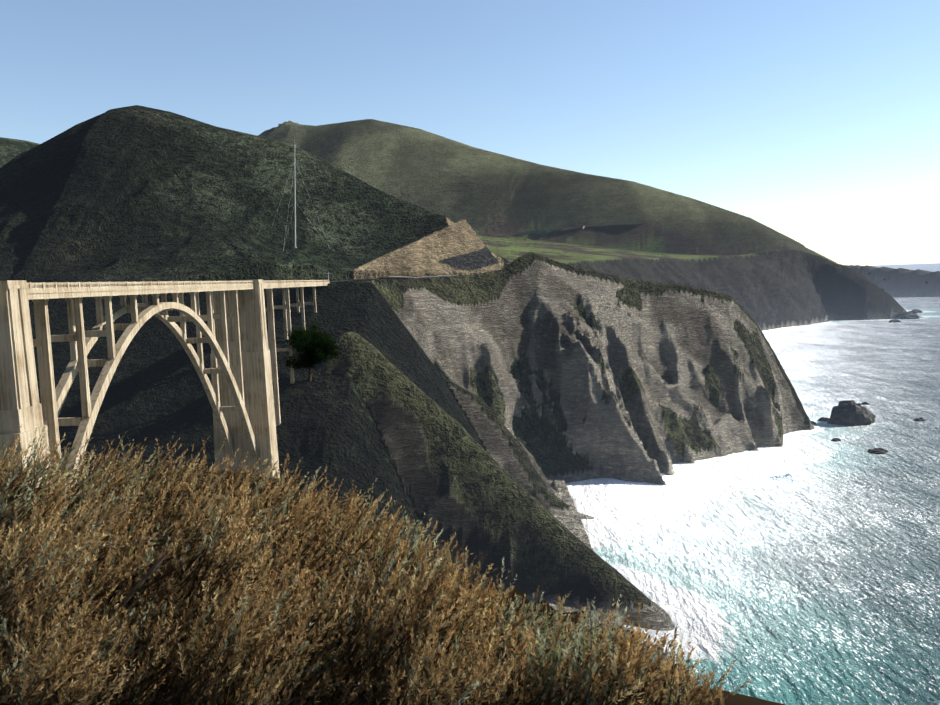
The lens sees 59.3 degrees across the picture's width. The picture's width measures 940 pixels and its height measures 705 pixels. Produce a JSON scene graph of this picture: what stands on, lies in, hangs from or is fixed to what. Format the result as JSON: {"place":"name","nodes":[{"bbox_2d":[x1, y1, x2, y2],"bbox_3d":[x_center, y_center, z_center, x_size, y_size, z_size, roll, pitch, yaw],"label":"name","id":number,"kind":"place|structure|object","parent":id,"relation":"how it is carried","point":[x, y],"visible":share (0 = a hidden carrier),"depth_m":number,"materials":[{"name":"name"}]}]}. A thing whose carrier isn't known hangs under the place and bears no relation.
{"place":"outdoors","nodes":[
{"label":"outdoors","id":0,"kind":"place"},
{"bbox_2d":[330,277,435,281],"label":"road","id":1,"kind":"structure","parent":0,"point":[371,278],"depth_m":330.51,"materials":[{"name":"grey asphalt"}]},
{"bbox_2d":[0,105,939,630],"bbox_3d":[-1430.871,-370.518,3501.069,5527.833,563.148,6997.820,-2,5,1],"label":"terrain","id":2,"kind":"structure","parent":0,"point":[496,393],"depth_m":370.23,"materials":[{"name":"green plant"}]},
{"bbox_2d":[0,279,329,488],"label":"bridge","id":3,"kind":"structure","parent":2,"relation":"on","point":[243,372],"depth_m":137.72,"materials":[{"name":"concrete"}]},
{"bbox_2d":[277,145,330,279],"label":"mast","id":4,"kind":"object","parent":2,"relation":"on","point":[328,273],"visible":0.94,"depth_m":394.37,"materials":[{"name":"grey metal"}]},
{"bbox_2d":[282,321,345,381],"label":"tree","id":5,"kind":"object","parent":2,"relation":"on","point":[316,351],"depth_m":231.48,"materials":[{"name":"green plant"}]},
{"bbox_2d":[0,467,784,704],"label":"dry grass","id":6,"kind":"structure","parent":2,"relation":"on","point":[738,699],"depth_m":3.45,"materials":[{"name":"brown plant"}]},
{"bbox_2d":[0,424,750,704],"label":"bush sprays","id":7,"kind":"object","parent":6,"relation":"on","point":[50,670],"visible":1,"depth_m":2.53,"materials":[{"name":"brown plant"}]},
{"bbox_2d":[389,275,454,278],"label":"guard rail","id":8,"kind":"object","parent":2,"relation":"on","point":[420,277],"visible":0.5,"depth_m":358.03,"materials":[{"name":"grey metal"}]},
{"bbox_2d":[0,0,939,265],"label":"sky","id":9,"kind":"structure","parent":0,"point":[816,123],"materials":[{"name":"blue"}]},
{"bbox_2d":[514,220,642,234],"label":"road bank","id":10,"kind":"structure","parent":0,"point":[583,227],"depth_m":1553.70,"materials":[{"name":"green plant"}]},
{"bbox_2d":[566,263,939,704],"bbox_3d":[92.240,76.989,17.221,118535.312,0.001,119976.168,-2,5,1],"label":"sea","id":11,"kind":"structure","parent":0,"point":[801,567],"depth_m":253.03,"materials":[{"name":"blue liquid"}]},
{"bbox_2d":[817,417,828,421],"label":"sea rock","id":12,"kind":"object","parent":11,"relation":"in","point":[823,419],"visible":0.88,"depth_m":436.21,"materials":[{"name":"grey stone"}]},
{"bbox_2d":[827,400,875,425],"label":"sea rock","id":13,"kind":"object","parent":11,"relation":"in","point":[848,413],"visible":0.96,"depth_m":423.03,"materials":[{"name":"grey stone"}]},
{"bbox_2d":[867,447,887,453],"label":"sea rock","id":14,"kind":"object","parent":11,"relation":"in","point":[880,450],"visible":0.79,"depth_m":357.42,"materials":[{"name":"grey stone"}]},
{"bbox_2d":[895,311,919,318],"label":"sea rock","id":15,"kind":"object","parent":11,"relation":"in","point":[907,315],"visible":0.98,"depth_m":1208.60,"materials":[{"name":"grey stone"}]},
{"bbox_2d":[911,309,922,312],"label":"sea rock","id":16,"kind":"object","parent":11,"relation":"in","point":[916,311],"visible":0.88,"depth_m":1339.36,"materials":[{"name":"grey stone"}]},
{"bbox_2d":[913,417,925,420],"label":"sea rock","id":17,"kind":"object","parent":11,"relation":"in","point":[919,419],"visible":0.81,"depth_m":427.05,"materials":[{"name":"grey stone"}]}
]}

